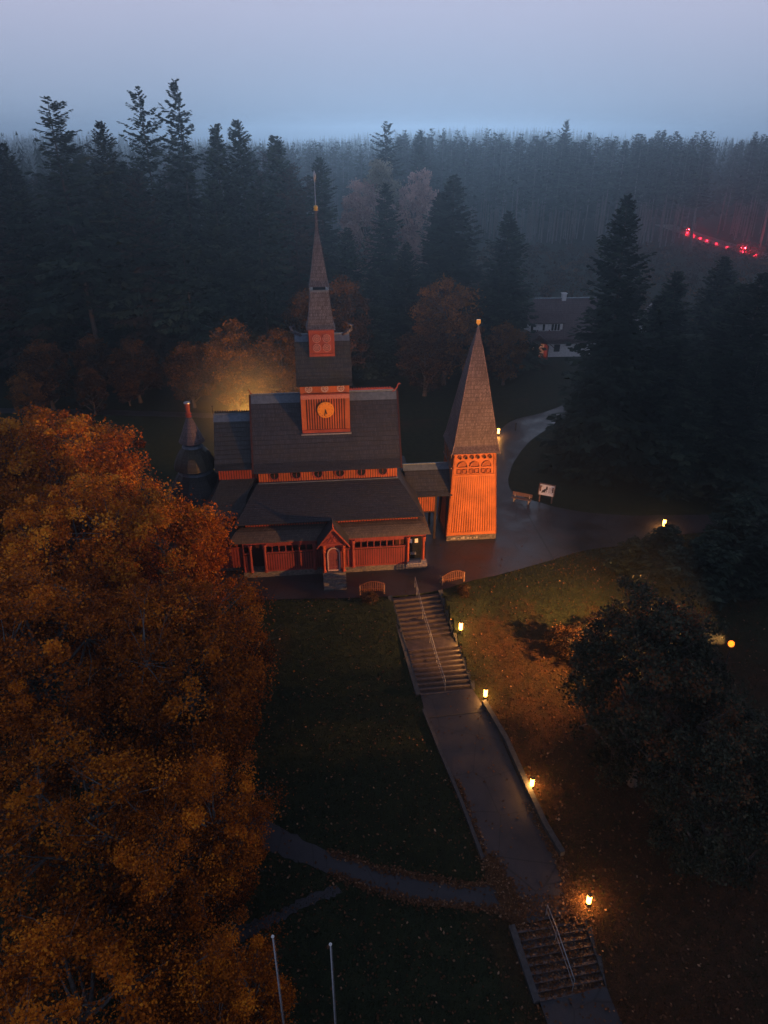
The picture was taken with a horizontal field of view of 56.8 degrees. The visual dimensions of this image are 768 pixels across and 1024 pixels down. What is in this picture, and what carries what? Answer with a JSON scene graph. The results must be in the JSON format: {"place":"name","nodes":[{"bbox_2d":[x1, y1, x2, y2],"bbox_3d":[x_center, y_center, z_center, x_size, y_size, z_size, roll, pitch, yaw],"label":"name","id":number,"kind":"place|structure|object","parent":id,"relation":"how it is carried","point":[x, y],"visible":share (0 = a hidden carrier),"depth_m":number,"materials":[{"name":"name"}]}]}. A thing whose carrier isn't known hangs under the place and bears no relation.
{"place":"outdoors","nodes":[
{"label":"outdoors","id":0,"kind":"place"},
{"bbox_2d":[0,408,212,417],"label":"meadow path","id":1,"kind":"structure","parent":0,"point":[135,413],"depth_m":95.43,"materials":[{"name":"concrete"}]},
{"bbox_2d":[131,885,341,991],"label":"trodden path","id":2,"kind":"structure","parent":0,"point":[307,900],"depth_m":40.46,"materials":[{"name":"soil"}]},
{"bbox_2d":[93,751,503,911],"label":"side path","id":3,"kind":"structure","parent":0,"point":[300,850],"depth_m":42.18,"materials":[{"name":"grey gravel"}]},
{"bbox_2d":[0,145,767,1023],"bbox_3d":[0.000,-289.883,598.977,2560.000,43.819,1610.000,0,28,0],"label":"ground","id":4,"kind":"structure","parent":0,"point":[426,419],"depth_m":47.38,"materials":[{"name":"green plant"}]},
{"bbox_2d":[4,369,50,413],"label":"autumn bush","id":5,"kind":"object","parent":4,"relation":"on","point":[20,385],"visible":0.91,"depth_m":91.00,"materials":[{"name":"brown plant"}]},
{"bbox_2d":[0,417,56,576],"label":"maple tree","id":6,"kind":"object","parent":4,"relation":"on","point":[3,429],"visible":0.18,"depth_m":53.35,"materials":[{"name":"orange plant"}]},
{"bbox_2d":[11,338,76,409],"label":"autumn tree","id":7,"kind":"object","parent":4,"relation":"on","point":[34,362],"visible":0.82,"depth_m":93.00,"materials":[{"name":"brown plant"}]},
{"bbox_2d":[0,142,88,385],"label":"spruce tree","id":8,"kind":"object","parent":4,"relation":"on","point":[13,214],"visible":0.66,"depth_m":98.15,"materials":[{"name":"green plant"}]},
{"bbox_2d":[38,172,91,351],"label":"spruce tree","id":9,"kind":"object","parent":4,"relation":"on","point":[50,186],"visible":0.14,"depth_m":114.31,"materials":[{"name":"green plant"}]},
{"bbox_2d":[0,542,140,778],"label":"maple tree","id":10,"kind":"object","parent":4,"relation":"on","point":[21,600],"visible":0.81,"depth_m":41.02,"materials":[{"name":"orange plant"}]},
{"bbox_2d":[0,401,154,568],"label":"maple tree","id":11,"kind":"object","parent":4,"relation":"on","point":[76,448],"visible":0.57,"depth_m":53.47,"materials":[{"name":"orange plant"}]},
{"bbox_2d":[0,96,158,382],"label":"spruce tree","id":12,"kind":"object","parent":4,"relation":"on","point":[77,294],"visible":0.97,"depth_m":95.59,"materials":[{"name":"green plant"}]},
{"bbox_2d":[48,186,112,337],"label":"spruce tree","id":13,"kind":"object","parent":4,"relation":"on","point":[83,323],"visible":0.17,"depth_m":113.04,"materials":[{"name":"green plant"}]},
{"bbox_2d":[0,467,177,662],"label":"maple tree","id":14,"kind":"object","parent":4,"relation":"on","point":[60,509],"visible":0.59,"depth_m":48.31,"materials":[{"name":"orange plant"}]},
{"bbox_2d":[72,367,109,414],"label":"autumn bush","id":15,"kind":"object","parent":4,"relation":"on","point":[89,382],"visible":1,"depth_m":92.97,"materials":[{"name":"brown plant"}]},
{"bbox_2d":[69,333,115,386],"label":"autumn tree","id":16,"kind":"object","parent":4,"relation":"on","point":[82,351],"visible":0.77,"depth_m":99.22,"materials":[{"name":"brown plant"}]},
{"bbox_2d":[0,703,201,966],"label":"maple tree","id":17,"kind":"object","parent":4,"relation":"on","point":[93,833],"visible":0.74,"depth_m":35.53,"materials":[{"name":"orange plant"}]},
{"bbox_2d":[0,879,205,1023],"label":"maple tree","id":18,"kind":"object","parent":4,"relation":"on","point":[100,952],"visible":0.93,"depth_m":30.68,"materials":[{"name":"orange plant"}]},
{"bbox_2d":[83,120,171,370],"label":"spruce tree","id":19,"kind":"object","parent":4,"relation":"on","point":[119,330],"visible":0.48,"depth_m":99.59,"materials":[{"name":"green plant"}]},
{"bbox_2d":[96,338,163,402],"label":"autumn tree","id":20,"kind":"object","parent":4,"relation":"on","point":[123,361],"visible":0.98,"depth_m":95.37,"materials":[{"name":"brown plant"}]},
{"bbox_2d":[102,165,194,378],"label":"spruce tree","id":21,"kind":"object","parent":4,"relation":"on","point":[147,259],"visible":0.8,"depth_m":99.58,"materials":[{"name":"green plant"}]},
{"bbox_2d":[109,171,197,358],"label":"spruce tree","id":22,"kind":"object","parent":4,"relation":"on","point":[136,320],"visible":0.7,"depth_m":100.70,"materials":[{"name":"green plant"}]},
{"bbox_2d":[116,85,202,341],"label":"spruce tree","id":23,"kind":"object","parent":4,"relation":"on","point":[143,164],"visible":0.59,"depth_m":103.42,"materials":[{"name":"green plant"}]},
{"bbox_2d":[88,465,238,621],"bbox_3d":[-15.514,3.976,51.126,10.252,14.622,11.872,-4,28,-7],"label":"maple tree","id":24,"kind":"object","parent":4,"relation":"on","point":[174,521],"visible":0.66,"depth_m":49.25,"materials":[{"name":"orange plant"}]},
{"bbox_2d":[65,566,294,775],"bbox_3d":[-11.396,10.532,44.597,13.610,15.446,13.671,-22,36,-35],"label":"maple tree","id":25,"kind":"object","parent":4,"relation":"on","point":[186,632],"visible":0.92,"depth_m":41.59,"materials":[{"name":"orange plant"}]},
{"bbox_2d":[145,78,226,315],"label":"spruce tree","id":26,"kind":"object","parent":4,"relation":"on","point":[190,203],"visible":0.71,"depth_m":104.08,"materials":[{"name":"green plant"}]},
{"bbox_2d":[160,341,217,407],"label":"autumn tree","id":27,"kind":"object","parent":4,"relation":"on","point":[178,367],"visible":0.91,"depth_m":93.87,"materials":[{"name":"brown plant"}]},
{"bbox_2d":[153,210,227,384],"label":"spruce tree","id":28,"kind":"object","parent":4,"relation":"on","point":[195,325],"visible":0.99,"depth_m":99.17,"materials":[{"name":"green plant"}]},
{"bbox_2d":[89,740,293,951],"bbox_3d":[-10.794,17.978,37.014,10.302,12.961,10.255,8,29,16],"label":"maple tree","id":29,"kind":"object","parent":4,"relation":"on","point":[211,879],"visible":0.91,"depth_m":35.12,"materials":[{"name":"orange plant"}]},
{"bbox_2d":[103,904,300,1023],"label":"maple tree","id":30,"kind":"object","parent":4,"relation":"on","point":[194,992],"visible":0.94,"depth_m":31.10,"materials":[{"name":"orange plant"}]},
{"bbox_2d":[186,123,262,349],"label":"spruce tree","id":31,"kind":"object","parent":4,"relation":"on","point":[221,172],"visible":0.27,"depth_m":103.21,"materials":[{"name":"green plant"}]},
{"bbox_2d":[195,179,260,372],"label":"spruce tree","id":32,"kind":"object","parent":4,"relation":"on","point":[233,300],"visible":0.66,"depth_m":102.69,"materials":[{"name":"green plant"}]},
{"bbox_2d":[200,316,267,411],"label":"autumn tree","id":33,"kind":"object","parent":4,"relation":"on","point":[245,354],"visible":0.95,"depth_m":91.25,"materials":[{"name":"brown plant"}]},
{"bbox_2d":[207,212,276,338],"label":"spruce tree","id":34,"kind":"object","parent":4,"relation":"on","point":[256,324],"visible":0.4,"depth_m":105.61,"materials":[{"name":"green plant"}]},
{"bbox_2d":[207,119,292,356],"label":"spruce tree","id":35,"kind":"object","parent":4,"relation":"on","point":[245,171],"visible":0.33,"depth_m":105.61,"materials":[{"name":"green plant"}]},
{"bbox_2d":[227,172,301,367],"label":"spruce tree","id":36,"kind":"object","parent":4,"relation":"on","point":[270,273],"visible":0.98,"depth_m":104.24,"materials":[{"name":"green plant"}]},
{"bbox_2d":[248,325,295,392],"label":"autumn tree","id":37,"kind":"object","parent":4,"relation":"on","point":[275,374],"visible":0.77,"depth_m":91.89,"materials":[{"name":"orange plant"}]},
{"bbox_2d":[257,135,311,353],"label":"spruce tree","id":38,"kind":"object","parent":4,"relation":"on","point":[271,188],"visible":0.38,"depth_m":109.92,"materials":[{"name":"green plant"}]},
{"bbox_2d":[168,171,430,590],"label":"stave church","id":39,"kind":"structure","parent":4,"relation":"on","point":[308,478],"depth_m":59.44,"materials":[{"name":"wood"}]},
{"bbox_2d":[264,166,350,336],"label":"spruce tree","id":40,"kind":"object","parent":4,"relation":"on","point":[304,241],"visible":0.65,"depth_m":109.85,"materials":[{"name":"green plant"}]},
{"bbox_2d":[278,288,344,362],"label":"autumn tree","id":41,"kind":"object","parent":4,"relation":"on","point":[297,313],"visible":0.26,"depth_m":97.78,"materials":[{"name":"brown plant"}]},
{"bbox_2d":[298,156,352,330],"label":"spruce tree","id":42,"kind":"object","parent":4,"relation":"on","point":[327,238],"visible":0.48,"depth_m":118.25,"materials":[{"name":"green plant"}]},
{"bbox_2d":[327,227,372,353],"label":"spruce tree","id":43,"kind":"object","parent":4,"relation":"on","point":[349,259],"visible":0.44,"depth_m":116.14,"materials":[{"name":"green plant"}]},
{"bbox_2d":[329,275,376,368],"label":"autumn tree","id":44,"kind":"object","parent":4,"relation":"on","point":[344,306],"visible":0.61,"depth_m":101.11,"materials":[{"name":"brown plant"}]},
{"bbox_2d":[337,177,400,279],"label":"autumn tree","id":45,"kind":"object","parent":4,"relation":"on","point":[357,201],"visible":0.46,"depth_m":144.92,"materials":[{"name":"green plant"}]},
{"bbox_2d":[351,268,398,380],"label":"spruce tree","id":46,"kind":"object","parent":4,"relation":"on","point":[377,367],"visible":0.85,"depth_m":106.78,"materials":[{"name":"green plant"}]},
{"bbox_2d":[356,183,410,339],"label":"spruce tree","id":47,"kind":"object","parent":4,"relation":"on","point":[386,270],"visible":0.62,"depth_m":119.85,"materials":[{"name":"green plant"}]},
{"bbox_2d":[0,132,767,223],"bbox_3d":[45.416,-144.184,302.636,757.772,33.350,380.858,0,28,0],"label":"distant wood","id":48,"kind":"object","parent":4,"relation":"on","point":[33,161],"visible":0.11,"depth_m":289.31,"materials":[{"name":"green plant"}]},
{"bbox_2d":[357,157,410,286],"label":"autumn tree","id":49,"kind":"object","parent":4,"relation":"on","point":[380,173],"visible":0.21,"depth_m":160.66,"materials":[{"name":"brown plant"}]},
{"bbox_2d":[360,121,409,229],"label":"spruce tree","id":50,"kind":"object","parent":4,"relation":"on","point":[387,149],"visible":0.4,"depth_m":168.58,"materials":[{"name":"green plant"}]},
{"bbox_2d":[382,242,434,378],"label":"spruce tree","id":51,"kind":"object","parent":4,"relation":"on","point":[402,320],"visible":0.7,"depth_m":108.77,"materials":[{"name":"green plant"}]},
{"bbox_2d":[60,405,764,600],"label":"paved forecourt","id":52,"kind":"structure","parent":4,"relation":"on","point":[563,532],"depth_m":65.18,"materials":[{"name":"grey asphalt"}]},
{"bbox_2d":[396,130,432,253],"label":"spruce tree","id":53,"kind":"object","parent":4,"relation":"on","point":[418,152],"visible":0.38,"depth_m":191.79,"materials":[{"name":"green plant"}]},
{"bbox_2d":[393,167,438,258],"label":"autumn tree","id":54,"kind":"object","parent":4,"relation":"on","point":[419,189],"visible":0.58,"depth_m":159.42,"materials":[{"name":"brown plant"}]},
{"bbox_2d":[87,545,767,1023],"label":"fallen leaves","id":55,"kind":"object","parent":4,"relation":"on","point":[507,891],"visible":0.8,"depth_m":41.44,"materials":[{"name":"orange plant"}]},
{"bbox_2d":[402,462,452,538],"bbox_3d":[3.791,-1.278,65.543,4.250,7.120,4.053,-3,28,-5],"label":"covered passage","id":56,"kind":"object","parent":4,"relation":"on","point":[429,482],"visible":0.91,"depth_m":63.72},
{"bbox_2d":[394,320,462,396],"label":"autumn tree","id":57,"kind":"object","parent":4,"relation":"on","point":[427,337],"visible":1,"depth_m":98.27,"materials":[{"name":"brown plant"}]},
{"bbox_2d":[388,590,474,695],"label":"stone stairs","id":58,"kind":"structure","parent":4,"relation":"on","point":[425,673],"depth_m":54.65,"materials":[{"name":"grey stone"}]},
{"bbox_2d":[407,192,471,311],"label":"spruce tree","id":59,"kind":"object","parent":4,"relation":"on","point":[428,251],"visible":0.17,"depth_m":117.18,"materials":[{"name":"green plant"}]},
{"bbox_2d":[407,273,486,385],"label":"autumn tree","id":60,"kind":"object","parent":4,"relation":"on","point":[463,323],"visible":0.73,"depth_m":100.26,"materials":[{"name":"brown plant"}]},
{"bbox_2d":[408,174,489,353],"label":"spruce tree","id":61,"kind":"object","parent":4,"relation":"on","point":[465,273],"visible":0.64,"depth_m":113.25,"materials":[{"name":"green plant"}]},
{"bbox_2d":[422,708,483,858],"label":"stone kerb","id":62,"kind":"structure","parent":4,"relation":"on","point":[460,799],"depth_m":46.41,"materials":[{"name":"stone"}]},
{"bbox_2d":[451,137,477,233],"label":"spruce tree","id":63,"kind":"object","parent":4,"relation":"on","point":[463,166],"visible":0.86,"depth_m":237.96,"materials":[{"name":"green plant"}]},
{"bbox_2d":[438,319,499,540],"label":"bell tower","id":64,"kind":"structure","parent":4,"relation":"on","point":[471,450],"depth_m":62.49,"materials":[{"name":"wood"}]},
{"bbox_2d":[178,128,767,245],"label":"spruce wood","id":65,"kind":"object","parent":4,"relation":"on","point":[349,174],"visible":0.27,"depth_m":249.31,"materials":[{"name":"green plant"}]},
{"bbox_2d":[463,261,525,379],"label":"spruce tree","id":66,"kind":"object","parent":4,"relation":"on","point":[500,312],"visible":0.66,"depth_m":105.45,"materials":[{"name":"green plant"}]},
{"bbox_2d":[486,143,507,241],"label":"spruce tree","id":67,"kind":"object","parent":4,"relation":"on","point":[497,187],"visible":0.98,"depth_m":239.27,"materials":[{"name":"green plant"}]},
{"bbox_2d":[453,210,552,372],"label":"spruce tree","id":68,"kind":"object","parent":4,"relation":"on","point":[512,241],"visible":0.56,"depth_m":107.86,"materials":[{"name":"green plant"}]},
{"bbox_2d":[482,319,532,384],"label":"autumn tree","id":69,"kind":"object","parent":4,"relation":"on","point":[510,336],"visible":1,"depth_m":103.03,"materials":[{"name":"brown plant"}]},
{"bbox_2d":[501,133,532,234],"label":"spruce tree","id":70,"kind":"object","parent":4,"relation":"on","point":[521,182],"visible":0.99,"depth_m":235.50,"materials":[{"name":"green plant"}]},
{"bbox_2d":[482,700,564,856],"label":"stone wall","id":71,"kind":"structure","parent":4,"relation":"on","point":[555,841],"depth_m":46.57,"materials":[{"name":"grey stone"}]},
{"bbox_2d":[508,912,606,1006],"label":"stone stairs","id":72,"kind":"structure","parent":4,"relation":"on","point":[534,992],"depth_m":39.04,"materials":[{"name":"grey stone"}]},
{"bbox_2d":[517,916,604,999],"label":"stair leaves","id":73,"kind":"object","parent":72,"relation":"on","point":[586,969],"visible":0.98,"depth_m":39.12,"materials":[{"name":"brown plant"}]},
{"bbox_2d":[543,144,571,243],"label":"spruce tree","id":74,"kind":"object","parent":4,"relation":"on","point":[558,183],"visible":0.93,"depth_m":234.06,"materials":[{"name":"green plant"}]},
{"bbox_2d":[518,292,599,360],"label":"forest house","id":75,"kind":"structure","parent":4,"relation":"on","point":[555,322],"depth_m":119.20,"materials":[{"name":"white paint"}]},
{"bbox_2d":[535,119,584,242],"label":"spruce tree","id":76,"kind":"object","parent":4,"relation":"on","point":[566,136],"visible":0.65,"depth_m":234.17,"materials":[{"name":"green plant"}]},
{"bbox_2d":[543,620,584,660],"bbox_3d":[14.289,9.882,54.195,3.906,2.857,4.226,-6,27,-10],"label":"shrub","id":77,"kind":"object","parent":4,"relation":"on","point":[558,634],"visible":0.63,"depth_m":54.21,"materials":[{"name":"brown plant"}]},
{"bbox_2d":[563,142,592,243],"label":"spruce tree","id":78,"kind":"object","parent":4,"relation":"on","point":[579,162],"visible":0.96,"depth_m":232.74,"materials":[{"name":"green plant"}]},
{"bbox_2d":[540,986,621,1023],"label":"path","id":79,"kind":"structure","parent":4,"relation":"on","point":[569,1013],"depth_m":37.48,"materials":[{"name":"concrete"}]},
{"bbox_2d":[581,137,604,239],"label":"spruce tree","id":80,"kind":"object","parent":4,"relation":"on","point":[590,189],"visible":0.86,"depth_m":242.77,"materials":[{"name":"green plant"}]},
{"bbox_2d":[531,193,672,488],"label":"spruce tree","id":81,"kind":"object","parent":4,"relation":"on","point":[603,440],"visible":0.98,"depth_m":72.34,"materials":[{"name":"green plant"}]},
{"bbox_2d":[593,136,620,239],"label":"spruce tree","id":82,"kind":"object","parent":4,"relation":"on","point":[609,183],"visible":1,"depth_m":231.26,"materials":[{"name":"green plant"}]},
{"bbox_2d":[456,240,767,322],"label":"clearing scrub","id":83,"kind":"object","parent":4,"relation":"on","point":[656,277],"visible":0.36,"depth_m":198.61,"materials":[{"name":"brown plant"}]},
{"bbox_2d":[616,134,651,232],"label":"spruce tree","id":84,"kind":"object","parent":4,"relation":"on","point":[637,184],"visible":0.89,"depth_m":229.57,"materials":[{"name":"green plant"}]},
{"bbox_2d":[625,295,682,452],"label":"spruce tree","id":85,"kind":"object","parent":4,"relation":"on","point":[653,363],"visible":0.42,"depth_m":75.16,"materials":[{"name":"green plant"}]},
{"bbox_2d":[557,572,756,790],"bbox_3d":[16.074,10.630,44.131,11.758,16.239,12.351,-22,35,-36],"label":"broadleaf tree","id":86,"kind":"object","parent":4,"relation":"on","point":[688,660],"visible":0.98,"depth_m":41.17,"materials":[{"name":"green plant"}]},
{"bbox_2d":[644,130,670,244],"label":"spruce tree","id":87,"kind":"object","parent":4,"relation":"on","point":[654,187],"visible":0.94,"depth_m":233.03,"materials":[{"name":"green plant"}]},
{"bbox_2d":[631,523,690,559],"bbox_3d":[23.933,3.179,60.791,5.161,4.367,5.064,6,29,11],"label":"yew shrub","id":88,"kind":"object","parent":4,"relation":"on","point":[664,537],"visible":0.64,"depth_m":60.10,"materials":[{"name":"green plant"}]},
{"bbox_2d":[652,141,684,246],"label":"spruce tree","id":89,"kind":"object","parent":4,"relation":"on","point":[671,178],"visible":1,"depth_m":227.32,"materials":[{"name":"green plant"}]},
{"bbox_2d":[628,543,719,606],"bbox_3d":[23.196,5.180,57.300,5.935,5.458,5.823,-6,28,-10],"label":"yew shrub","id":90,"kind":"object","parent":4,"relation":"on","point":[675,563],"visible":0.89,"depth_m":56.00,"materials":[{"name":"green plant"}]},
{"bbox_2d":[647,271,704,432],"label":"spruce tree","id":91,"kind":"object","parent":4,"relation":"on","point":[671,294],"visible":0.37,"depth_m":77.13,"materials":[{"name":"green plant"}]},
{"bbox_2d":[637,355,722,502],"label":"spruce tree","id":92,"kind":"object","parent":4,"relation":"on","point":[678,455],"visible":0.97,"depth_m":70.59,"materials":[{"name":"green plant"}]},
{"bbox_2d":[681,131,710,244],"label":"spruce tree","id":93,"kind":"object","parent":4,"relation":"on","point":[690,184],"visible":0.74,"depth_m":228.60,"materials":[{"name":"green plant"}]},
{"bbox_2d":[682,151,714,247],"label":"spruce tree","id":94,"kind":"object","parent":4,"relation":"on","point":[697,191],"visible":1,"depth_m":227.14,"materials":[{"name":"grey plant"}]},
{"bbox_2d":[630,684,767,894],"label":"broadleaf tree","id":95,"kind":"object","parent":4,"relation":"on","point":[730,752],"visible":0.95,"depth_m":37.41,"materials":[{"name":"green plant"}]},
{"bbox_2d":[678,256,739,377],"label":"spruce tree","id":96,"kind":"object","parent":4,"relation":"on","point":[723,283],"visible":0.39,"depth_m":85.31,"materials":[{"name":"green plant"}]},
{"bbox_2d":[656,283,767,497],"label":"spruce tree","id":97,"kind":"object","parent":4,"relation":"on","point":[717,333],"visible":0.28,"depth_m":71.58,"materials":[{"name":"green plant"}]},
{"bbox_2d":[659,272,767,496],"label":"spruce tree","id":98,"kind":"object","parent":4,"relation":"on","point":[756,329],"visible":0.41,"depth_m":68.71,"materials":[{"name":"green plant"}]},
{"bbox_2d":[685,540,744,609],"bbox_3d":[26.092,4.953,57.330,6.056,5.677,6.173,-9,30,-15],"label":"yew shrub","id":99,"kind":"object","parent":4,"relation":"on","point":[713,561],"visible":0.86,"depth_m":55.87,"materials":[{"name":"green plant"}]},
{"bbox_2d":[702,491,767,554],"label":"yew shrub","id":100,"kind":"object","parent":4,"relation":"on","point":[737,519],"visible":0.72,"depth_m":59.52,"materials":[{"name":"green plant"}]},
{"bbox_2d":[731,132,759,239],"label":"spruce tree","id":101,"kind":"object","parent":4,"relation":"on","point":[745,179],"visible":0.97,"depth_m":242.97,"materials":[{"name":"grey plant"}]},
{"bbox_2d":[0,126,767,172],"bbox_3d":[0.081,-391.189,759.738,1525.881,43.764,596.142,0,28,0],"label":"wooded ridge","id":102,"kind":"structure","parent":0,"point":[478,136],"depth_m":782.52,"materials":[{"name":"green plant"}]},
{"bbox_2d":[0,0,767,148],"label":"sky","id":103,"kind":"structure","parent":0,"point":[289,69],"materials":[{"name":"blue"}]},
{"bbox_2d":[421,689,573,922],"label":"path","id":104,"kind":"structure","parent":0,"point":[528,855],"depth_m":46.16,"materials":[{"name":"grey asphalt"}]},
{"bbox_2d":[655,224,767,258],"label":"forest road","id":105,"kind":"structure","parent":0,"point":[705,238],"depth_m":255.05,"materials":[{"name":"asphalt"}]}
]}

